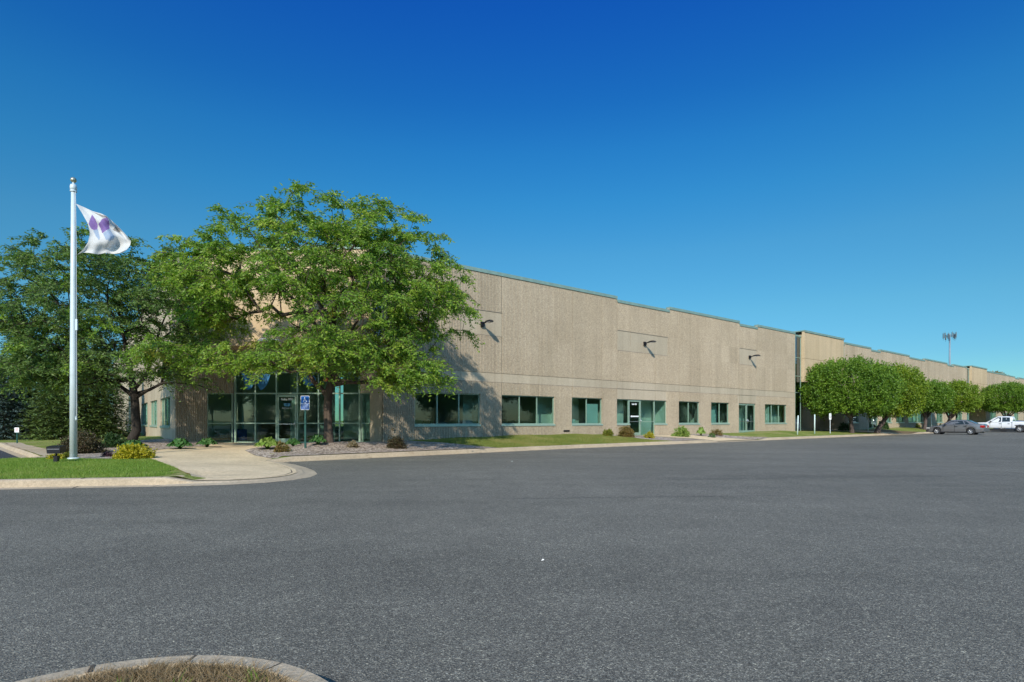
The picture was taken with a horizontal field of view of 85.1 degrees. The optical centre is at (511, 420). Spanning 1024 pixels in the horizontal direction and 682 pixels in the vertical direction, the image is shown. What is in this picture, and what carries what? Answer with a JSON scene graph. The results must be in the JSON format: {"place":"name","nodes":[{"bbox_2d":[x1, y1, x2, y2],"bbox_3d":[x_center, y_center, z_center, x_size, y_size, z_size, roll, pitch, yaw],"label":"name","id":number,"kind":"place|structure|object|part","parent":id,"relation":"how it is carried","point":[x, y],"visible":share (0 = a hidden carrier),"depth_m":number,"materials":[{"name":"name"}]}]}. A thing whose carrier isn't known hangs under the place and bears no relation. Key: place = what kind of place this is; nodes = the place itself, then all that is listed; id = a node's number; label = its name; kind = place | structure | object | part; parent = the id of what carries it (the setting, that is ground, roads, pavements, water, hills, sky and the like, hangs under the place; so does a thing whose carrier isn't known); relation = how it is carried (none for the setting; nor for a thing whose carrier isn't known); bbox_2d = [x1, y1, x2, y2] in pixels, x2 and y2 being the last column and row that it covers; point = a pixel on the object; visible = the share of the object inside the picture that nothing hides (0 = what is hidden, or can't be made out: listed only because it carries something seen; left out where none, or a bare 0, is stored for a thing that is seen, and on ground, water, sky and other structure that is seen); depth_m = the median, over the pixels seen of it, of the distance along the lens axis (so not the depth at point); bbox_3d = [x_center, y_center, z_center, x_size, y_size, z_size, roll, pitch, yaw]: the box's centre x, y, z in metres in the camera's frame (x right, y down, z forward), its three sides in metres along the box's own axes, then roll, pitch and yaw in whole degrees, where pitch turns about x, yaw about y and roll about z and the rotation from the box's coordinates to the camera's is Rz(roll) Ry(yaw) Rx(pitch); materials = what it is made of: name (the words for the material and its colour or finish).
{"place":"outdoors","nodes":[
{"label":"outdoors","id":0,"kind":"place"},
{"bbox_2d":[0,450,18,458],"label":"side parking lot","id":1,"kind":"structure","parent":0,"point":[3,454],"depth_m":22.65,"materials":[{"name":"grey asphalt"}]},
{"bbox_2d":[0,443,41,457],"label":"kerb","id":2,"kind":"structure","parent":1,"relation":"on","point":[14,450],"depth_m":24.28,"materials":[{"name":"concrete"}]},
{"bbox_2d":[7,442,61,457],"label":"walkway","id":3,"kind":"structure","parent":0,"point":[39,451],"depth_m":24.14,"materials":[{"name":"concrete"}]},
{"bbox_2d":[152,442,296,479],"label":"walkway","id":4,"kind":"structure","parent":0,"point":[244,464],"depth_m":17.15,"materials":[{"name":"concrete"}]},
{"bbox_2d":[166,438,193,448],"bbox_3d":[-13.636,0.950,22.951,1.069,0.507,1.022,0,0,0],"label":"hosta plant","id":5,"kind":"object","parent":4,"relation":"on","point":[179,443],"visible":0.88,"depth_m":22.75,"materials":[{"name":"green plant"}]},
{"bbox_2d":[195,437,217,446],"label":"hosta plant","id":6,"kind":"object","parent":4,"relation":"on","point":[207,441],"visible":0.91,"depth_m":24.05,"materials":[{"name":"green plant"}]},
{"bbox_2d":[0,425,992,480],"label":"lawn","id":7,"kind":"structure","parent":0,"point":[42,443],"depth_m":34.14,"materials":[{"name":"green plant"}]},
{"bbox_2d":[14,428,18,442],"bbox_3d":[-26.260,0.819,29.608,0.240,0.905,0.044,0,0,0],"label":"parking sign","id":8,"kind":"object","parent":7,"relation":"on","point":[16,430],"visible":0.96,"depth_m":29.60,"materials":[{"name":"white metal"}]},
{"bbox_2d":[0,334,34,415],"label":"spruce tree","id":9,"kind":"object","parent":7,"relation":"on","point":[3,356],"visible":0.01,"depth_m":45.57,"materials":[{"name":"green plant"}]},
{"bbox_2d":[0,357,40,439],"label":"spruce tree","id":10,"kind":"object","parent":7,"relation":"on","point":[4,421],"visible":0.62,"depth_m":35.86,"materials":[{"name":"green plant"}]},
{"bbox_2d":[0,351,60,439],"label":"spruce tree","id":11,"kind":"object","parent":7,"relation":"on","point":[30,396],"visible":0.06,"depth_m":37.46,"materials":[{"name":"green plant"}]},
{"bbox_2d":[45,454,64,458],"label":"golden plant","id":12,"kind":"object","parent":7,"relation":"on","point":[61,456],"visible":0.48,"depth_m":17.38,"materials":[{"name":"yellow plant"}]},
{"bbox_2d":[12,356,98,440],"bbox_3d":[-29.818,-1.581,36.388,4.965,6.586,5.015,0,0,-36],"label":"spruce tree","id":13,"kind":"object","parent":7,"relation":"on","point":[41,409],"visible":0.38,"depth_m":35.75,"materials":[{"name":"green plant"}]},
{"bbox_2d":[46,445,65,461],"bbox_3d":[-13.293,0.999,16.278,0.370,0.550,0.284,0,0,-8],"label":"ground floodlight","id":14,"kind":"object","parent":7,"relation":"on","point":[55,449],"visible":0.93,"depth_m":16.17,"materials":[{"name":"black metal"}]},
{"bbox_2d":[67,177,78,458],"bbox_3d":[-13.751,-3.180,17.500,0.340,8.900,0.335,0,0,0],"label":"flagpole","id":15,"kind":"object","parent":7,"relation":"on","point":[73,357],"visible":0.94,"depth_m":17.44,"materials":[{"name":"metal"}]},
{"bbox_2d":[76,204,130,253],"bbox_3d":[-12.895,-5.998,17.748,1.538,1.604,0.540,0,0,0],"label":"flag","id":16,"kind":"object","parent":15,"relation":"attached to","point":[107,235],"visible":1,"depth_m":17.58,"materials":[{"name":"fabric"}]},
{"bbox_2d":[32,342,122,439],"bbox_3d":[-28.761,-1.807,37.042,4.927,7.164,4.792,0,0,-41],"label":"spruce tree","id":17,"kind":"object","parent":7,"relation":"on","point":[80,410],"visible":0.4,"depth_m":36.63,"materials":[{"name":"green plant"}]},
{"bbox_2d":[0,457,179,478],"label":"grass","id":18,"kind":"structure","parent":7,"relation":"on","point":[64,466],"depth_m":14.21,"materials":[{"name":"green plant"}]},
{"bbox_2d":[64,351,141,437],"bbox_3d":[-28.518,-1.687,38.865,5.162,6.866,5.148,0,0,-24],"label":"spruce tree","id":19,"kind":"object","parent":7,"relation":"on","point":[123,413],"visible":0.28,"depth_m":38.91,"materials":[{"name":"green plant"}]},
{"bbox_2d":[84,343,130,432],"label":"spruce tree","id":20,"kind":"object","parent":7,"relation":"on","point":[108,395],"visible":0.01,"depth_m":50.28,"materials":[{"name":"green plant"}]},
{"bbox_2d":[111,443,157,459],"bbox_3d":[-11.975,0.992,17.712,1.327,0.635,1.033,0,0,-18],"label":"golden shrub","id":21,"kind":"object","parent":7,"relation":"on","point":[133,451],"visible":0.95,"depth_m":17.50,"materials":[{"name":"yellow plant"}]},
{"bbox_2d":[77,439,227,458],"bbox_3d":[-14.855,1.079,23.706,7.200,0.270,12.510,0,0,-39],"label":"gravel bed","id":22,"kind":"object","parent":7,"relation":"on","point":[157,443],"visible":0.37,"depth_m":23.90,"materials":[{"name":"grey gravel"}]},
{"bbox_2d":[63,451,68,457],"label":"golden plant","id":23,"kind":"object","parent":22,"relation":"on","point":[66,454],"visible":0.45,"depth_m":17.79,"materials":[{"name":"yellow plant"}]},
{"bbox_2d":[52,428,110,453],"bbox_3d":[-15.953,0.753,20.826,1.838,1.123,1.467,0,0,0],"label":"burgundy shrub","id":24,"kind":"object","parent":22,"relation":"on","point":[87,442],"visible":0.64,"depth_m":20.67,"materials":[{"name":"brown plant"}]},
{"bbox_2d":[100,451,113,456],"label":"dark red plant","id":25,"kind":"object","parent":22,"relation":"on","point":[107,454],"visible":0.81,"depth_m":18.54,"materials":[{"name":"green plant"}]},
{"bbox_2d":[101,431,127,447],"bbox_3d":[-16.876,0.827,23.628,1.072,0.774,0.968,0,0,0],"label":"dark green shrub","id":26,"kind":"object","parent":22,"relation":"on","point":[111,440],"visible":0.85,"depth_m":23.45,"materials":[{"name":"green plant"}]},
{"bbox_2d":[0,222,240,441],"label":"honey locust tree","id":27,"kind":"object","parent":22,"relation":"on","point":[42,367],"visible":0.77,"depth_m":22.56,"materials":[{"name":"green plant"}]},
{"bbox_2d":[120,440,147,446],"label":"hosta plant","id":28,"kind":"object","parent":22,"relation":"on","point":[130,442],"visible":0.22,"depth_m":22.65,"materials":[{"name":"green plant"}]},
{"bbox_2d":[245,440,493,457],"bbox_3d":[-5.520,1.113,24.350,9.761,0.417,9.900,0,0,0],"label":"gravel bed","id":29,"kind":"object","parent":7,"relation":"on","point":[335,447],"visible":0.73,"depth_m":22.66,"materials":[{"name":"grey gravel"}]},
{"bbox_2d":[254,436,277,448],"bbox_3d":[-9.526,0.877,21.725,1.014,0.534,1.034,0,0,0],"label":"hosta plant","id":30,"kind":"object","parent":29,"relation":"on","point":[266,443],"visible":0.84,"depth_m":21.52,"materials":[{"name":"green plant"}]},
{"bbox_2d":[273,440,291,452],"bbox_3d":[-8.604,0.980,20.924,0.709,0.546,0.565,0,0,0],"label":"reddish spiky plant","id":31,"kind":"object","parent":29,"relation":"on","point":[281,446],"visible":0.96,"depth_m":20.82,"materials":[{"name":"brown plant"}]},
{"bbox_2d":[285,438,301,445],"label":"hosta plant","id":32,"kind":"object","parent":29,"relation":"on","point":[293,441],"visible":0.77,"depth_m":22.61,"materials":[{"name":"green plant"}]},
{"bbox_2d":[110,178,484,442],"bbox_3d":[-8.218,-4.170,22.578,14.213,10.318,9.070,0,0,0],"label":"honey locust tree","id":33,"kind":"object","parent":29,"relation":"on","point":[388,364],"visible":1,"depth_m":21.15,"materials":[{"name":"green plant"}]},
{"bbox_2d":[301,396,308,447],"bbox_3d":[-8.139,0.087,21.972,0.344,2.128,0.076,0,0,0],"label":"accessible parking sign","id":34,"kind":"object","parent":29,"relation":"on","point":[305,403],"visible":1,"depth_m":21.96,"materials":[{"name":"blue metal"}]},
{"bbox_2d":[308,434,326,444],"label":"hosta plant","id":35,"kind":"object","parent":29,"relation":"on","point":[317,439],"visible":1,"depth_m":22.62,"materials":[{"name":"green plant"}]},
{"bbox_2d":[346,440,359,447],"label":"dry tuft","id":36,"kind":"object","parent":29,"relation":"on","point":[353,444],"visible":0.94,"depth_m":22.76,"materials":[{"name":"brown plant"}]},
{"bbox_2d":[386,435,408,448],"bbox_3d":[-4.881,0.908,23.648,1.049,0.656,0.898,0,0,0],"label":"barberry shrub","id":37,"kind":"object","parent":29,"relation":"on","point":[395,442],"visible":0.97,"depth_m":23.47,"materials":[{"name":"red plant"}]},
{"bbox_2d":[411,433,670,447],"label":"grass","id":38,"kind":"structure","parent":7,"relation":"on","point":[565,439],"depth_m":29.88,"materials":[{"name":"green plant"}]},
{"bbox_2d":[114,245,1023,442],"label":"office building","id":39,"kind":"structure","parent":7,"relation":"on","point":[549,358],"depth_m":35.20,"materials":[{"name":"beige concrete"}]},
{"bbox_2d":[141,403,147,425],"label":"window","id":40,"kind":"structure","parent":39,"relation":"in","point":[145,406],"depth_m":41.60,"materials":[{"name":"green metal"}]},
{"bbox_2d":[149,400,156,426],"bbox_3d":[-23.053,-0.435,35.988,0.225,1.690,4.460,0,0,-38],"label":"window","id":41,"kind":"structure","parent":39,"relation":"in","point":[154,403],"depth_m":36.55,"materials":[{"name":"green metal"}]},
{"bbox_2d":[159,397,169,427],"bbox_3d":[-19.257,-0.435,31.086,0.225,1.690,4.460,0,0,-38],"label":"window","id":42,"kind":"structure","parent":39,"relation":"in","point":[165,401],"depth_m":31.46,"materials":[{"name":"green metal"}]},
{"bbox_2d":[277,395,296,442],"bbox_3d":[-11.834,-0.105,29.332,1.000,2.530,0.183,0,0,2],"label":"door","id":43,"kind":"structure","parent":39,"relation":"in","point":[284,440],"depth_m":29.32,"materials":[{"name":"green metal"}]},
{"bbox_2d":[414,392,480,426],"bbox_3d":[-3.350,-0.570,29.342,4.052,1.760,0.225,0,0,-38],"label":"window","id":44,"kind":"structure","parent":39,"relation":"in","point":[416,425],"depth_m":29.31,"materials":[{"name":"green metal"}]},
{"bbox_2d":[480,320,492,326],"bbox_3d":[-1.337,-5.285,30.169,0.340,0.281,0.980,0,0,-38],"label":"wall lamp","id":45,"kind":"object","parent":39,"relation":"attached to","point":[483,323],"visible":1,"depth_m":30.32,"materials":[{"name":"grey metal"}]},
{"bbox_2d":[501,395,554,425],"bbox_3d":[0.966,-0.570,32.681,4.048,1.760,0.225,0,0,-38],"label":"window","id":46,"kind":"structure","parent":39,"relation":"in","point":[503,424],"depth_m":32.72,"materials":[{"name":"green metal"}]},
{"bbox_2d":[572,397,602,425],"bbox_3d":[4.769,-0.570,35.623,2.777,1.760,0.225,0,0,-38],"label":"window","id":47,"kind":"structure","parent":39,"relation":"in","point":[573,424],"depth_m":35.67,"materials":[{"name":"green metal"}]},
{"bbox_2d":[617,399,629,424],"bbox_3d":[7.488,-0.570,37.727,1.300,1.760,0.225,0,0,-38],"label":"window","id":48,"kind":"structure","parent":39,"relation":"in","point":[627,423],"depth_m":38.10,"materials":[{"name":"green metal"}]},
{"bbox_2d":[629,400,640,435],"bbox_3d":[8.463,-0.195,38.491,1.197,2.470,0.179,0,0,-38],"label":"door","id":49,"kind":"structure","parent":39,"relation":"in","point":[636,433],"depth_m":38.62,"materials":[{"name":"green metal"}]},
{"bbox_2d":[643,340,655,345],"bbox_3d":[9.550,-5.378,38.591,0.340,0.281,0.980,0,0,-38],"label":"wall lamp","id":50,"kind":"object","parent":39,"relation":"attached to","point":[645,343],"visible":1,"depth_m":38.61,"materials":[{"name":"grey metal"}]},
{"bbox_2d":[654,400,667,424],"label":"window","id":51,"kind":"structure","parent":39,"relation":"in","point":[664,423],"depth_m":40.41,"materials":[{"name":"green metal"}]},
{"bbox_2d":[679,401,699,424],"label":"window","id":52,"kind":"structure","parent":39,"relation":"in","point":[687,423],"depth_m":42.34,"materials":[{"name":"green metal"}]},
{"bbox_2d":[711,402,729,424],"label":"window","id":53,"kind":"structure","parent":39,"relation":"in","point":[718,423],"depth_m":44.89,"materials":[{"name":"green metal"}]},
{"bbox_2d":[739,404,745,432],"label":"door","id":54,"kind":"structure","parent":39,"relation":"in","point":[740,431],"depth_m":47.24,"materials":[{"name":"green metal"}]},
{"bbox_2d":[746,404,754,431],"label":"door","id":55,"kind":"structure","parent":39,"relation":"in","point":[753,405],"depth_m":48.03,"materials":[{"name":"green metal"}]},
{"bbox_2d":[765,404,786,423],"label":"window","id":56,"kind":"structure","parent":39,"relation":"in","point":[770,422],"depth_m":50.44,"materials":[{"name":"green metal"}]},
{"bbox_2d":[908,413,923,422],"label":"window","id":57,"kind":"structure","parent":39,"relation":"in","point":[917,413],"depth_m":72.71,"materials":[{"name":"green metal"}]},
{"bbox_2d":[602,429,613,435],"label":"golden shrub","id":58,"kind":"object","parent":7,"relation":"on","point":[606,432],"visible":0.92,"depth_m":34.51,"materials":[{"name":"green plant"}]},
{"bbox_2d":[612,434,766,440],"bbox_3d":[12.466,1.133,38.798,14.000,0.470,4.220,0,0,-38],"label":"gravel bed","id":59,"kind":"object","parent":7,"relation":"on","point":[680,439],"visible":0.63,"depth_m":37.60,"materials":[{"name":"grey gravel"}]},
{"bbox_2d":[616,425,636,437],"bbox_3d":[7.160,0.674,35.169,1.215,0.847,1.077,0,0,-26],"label":"rusty shrub","id":60,"kind":"object","parent":59,"relation":"on","point":[625,431],"visible":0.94,"depth_m":34.94,"materials":[{"name":"brown plant"}]},
{"bbox_2d":[643,431,654,438],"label":"golden shrub","id":61,"kind":"object","parent":59,"relation":"on","point":[649,434],"visible":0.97,"depth_m":35.61,"materials":[{"name":"yellow plant"}]},
{"bbox_2d":[671,426,689,436],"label":"variegated shrub","id":62,"kind":"object","parent":59,"relation":"on","point":[683,432],"visible":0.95,"depth_m":38.68,"materials":[{"name":"green plant"}]},
{"bbox_2d":[696,427,705,435],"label":"hosta plant","id":63,"kind":"object","parent":59,"relation":"on","point":[700,431],"visible":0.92,"depth_m":40.07,"materials":[{"name":"green plant"}]},
{"bbox_2d":[709,429,723,435],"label":"rusty shrub","id":64,"kind":"object","parent":59,"relation":"on","point":[717,432],"visible":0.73,"depth_m":41.34,"materials":[{"name":"brown plant"}]},
{"bbox_2d":[837,421,854,430],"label":"dark leafy shrub","id":65,"kind":"object","parent":7,"relation":"on","point":[844,427],"visible":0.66,"depth_m":56.61,"materials":[{"name":"green plant"}]},
{"bbox_2d":[798,353,908,432],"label":"rounded tree","id":66,"kind":"object","parent":7,"relation":"on","point":[831,377],"visible":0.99,"depth_m":51.09,"materials":[{"name":"green plant"}]},
{"bbox_2d":[876,421,888,428],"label":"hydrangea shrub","id":67,"kind":"object","parent":7,"relation":"on","point":[886,426],"visible":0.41,"depth_m":63.37,"materials":[{"name":"green plant"}]},
{"bbox_2d":[861,429,915,433],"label":"planting bed","id":68,"kind":"object","parent":7,"relation":"on","point":[893,431],"visible":0.61,"depth_m":60.26,"materials":[{"name":"soil"}]},
{"bbox_2d":[867,360,933,432],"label":"rounded tree","id":69,"kind":"object","parent":68,"relation":"on","point":[918,386],"visible":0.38,"depth_m":53.57,"materials":[{"name":"green leaf"},{"name":"brown bark"}]},
{"bbox_2d":[910,377,959,429],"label":"rounded tree","id":70,"kind":"object","parent":7,"relation":"on","point":[941,396],"visible":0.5,"depth_m":64.41,"materials":[{"name":"green plant"}]},
{"bbox_2d":[943,332,956,364],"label":"cell tower","id":71,"kind":"structure","parent":7,"relation":"on","point":[954,336],"depth_m":174.80,"materials":[{"name":"grey metal"}]},
{"bbox_2d":[979,380,1023,415],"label":"rounded tree","id":72,"kind":"object","parent":7,"relation":"on","point":[1006,396],"visible":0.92,"depth_m":87.19,"materials":[{"name":"green plant"}]},
{"bbox_2d":[0,431,1023,681],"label":"parking lot","id":73,"kind":"structure","parent":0,"point":[886,559],"depth_m":5.43,"materials":[{"name":"grey asphalt"}]},
{"bbox_2d":[16,655,327,681],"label":"island kerb","id":74,"kind":"structure","parent":73,"relation":"on","point":[297,672],"depth_m":2.88,"materials":[{"name":"concrete"}]},
{"bbox_2d":[26,646,318,681],"bbox_3d":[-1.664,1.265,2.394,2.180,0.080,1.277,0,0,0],"label":"dry grass","id":75,"kind":"structure","parent":74,"relation":"in","point":[159,673],"depth_m":2.78,"materials":[{"name":"brown plant"}]},
{"bbox_2d":[117,665,267,681],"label":"weed blades","id":76,"kind":"object","parent":75,"relation":"on","point":[222,678],"visible":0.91,"depth_m":2.71,"materials":[{"name":"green plant"}]},
{"bbox_2d":[87,655,282,671],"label":"kerb cracks","id":77,"kind":"object","parent":74,"relation":"on","point":[92,667],"visible":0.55,"depth_m":2.88,"materials":[{"name":"grey concrete"}]},
{"bbox_2d":[0,432,932,489],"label":"kerb","id":78,"kind":"structure","parent":73,"relation":"on","point":[109,482],"depth_m":15.05,"materials":[{"name":"concrete"}]},
{"bbox_2d":[520,475,1003,498],"bbox_3d":[6.572,1.416,12.254,13.527,0.001,3.094,0,0,-6],"label":"paving seam","id":79,"kind":"object","parent":73,"relation":"on","point":[732,478],"visible":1,"depth_m":10.55,"materials":[{"name":"grey asphalt"}]},
{"bbox_2d":[926,420,989,434],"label":"sedan car","id":80,"kind":"object","parent":73,"relation":"on","point":[969,427],"visible":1,"depth_m":56.38,"materials":[{"name":"grey metal"}]},
{"bbox_2d":[977,416,1023,431],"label":"pickup truck","id":81,"kind":"object","parent":73,"relation":"on","point":[1004,422],"visible":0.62,"depth_m":67.83,"materials":[{"name":"white paint"}]},
{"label":"side window","id":82,"kind":"part","parent":81,"relation":"part of","materials":[{"name":"black glass"}]},
{"bbox_2d":[0,0,1023,420],"label":"sky","id":83,"kind":"structure","parent":0,"point":[851,170],"materials":[{"name":"blue"}]},
{"bbox_2d":[639,435,753,440],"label":"walkway","id":84,"kind":"structure","parent":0,"point":[709,438],"depth_m":38.92,"materials":[{"name":"concrete"}]},
{"bbox_2d":[825,430,904,433],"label":"walkway","id":85,"kind":"structure","parent":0,"point":[867,431],"depth_m":57.38,"materials":[{"name":"concrete"}]},
{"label":"planting bed","id":86,"kind":"structure","parent":0,"visible":0},
{"bbox_2d":[934,378,986,421],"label":"rounded tree","id":87,"kind":"object","parent":86,"relation":"on","point":[970,399],"visible":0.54,"depth_m":68.38,"materials":[{"name":"green plant"}]}
]}

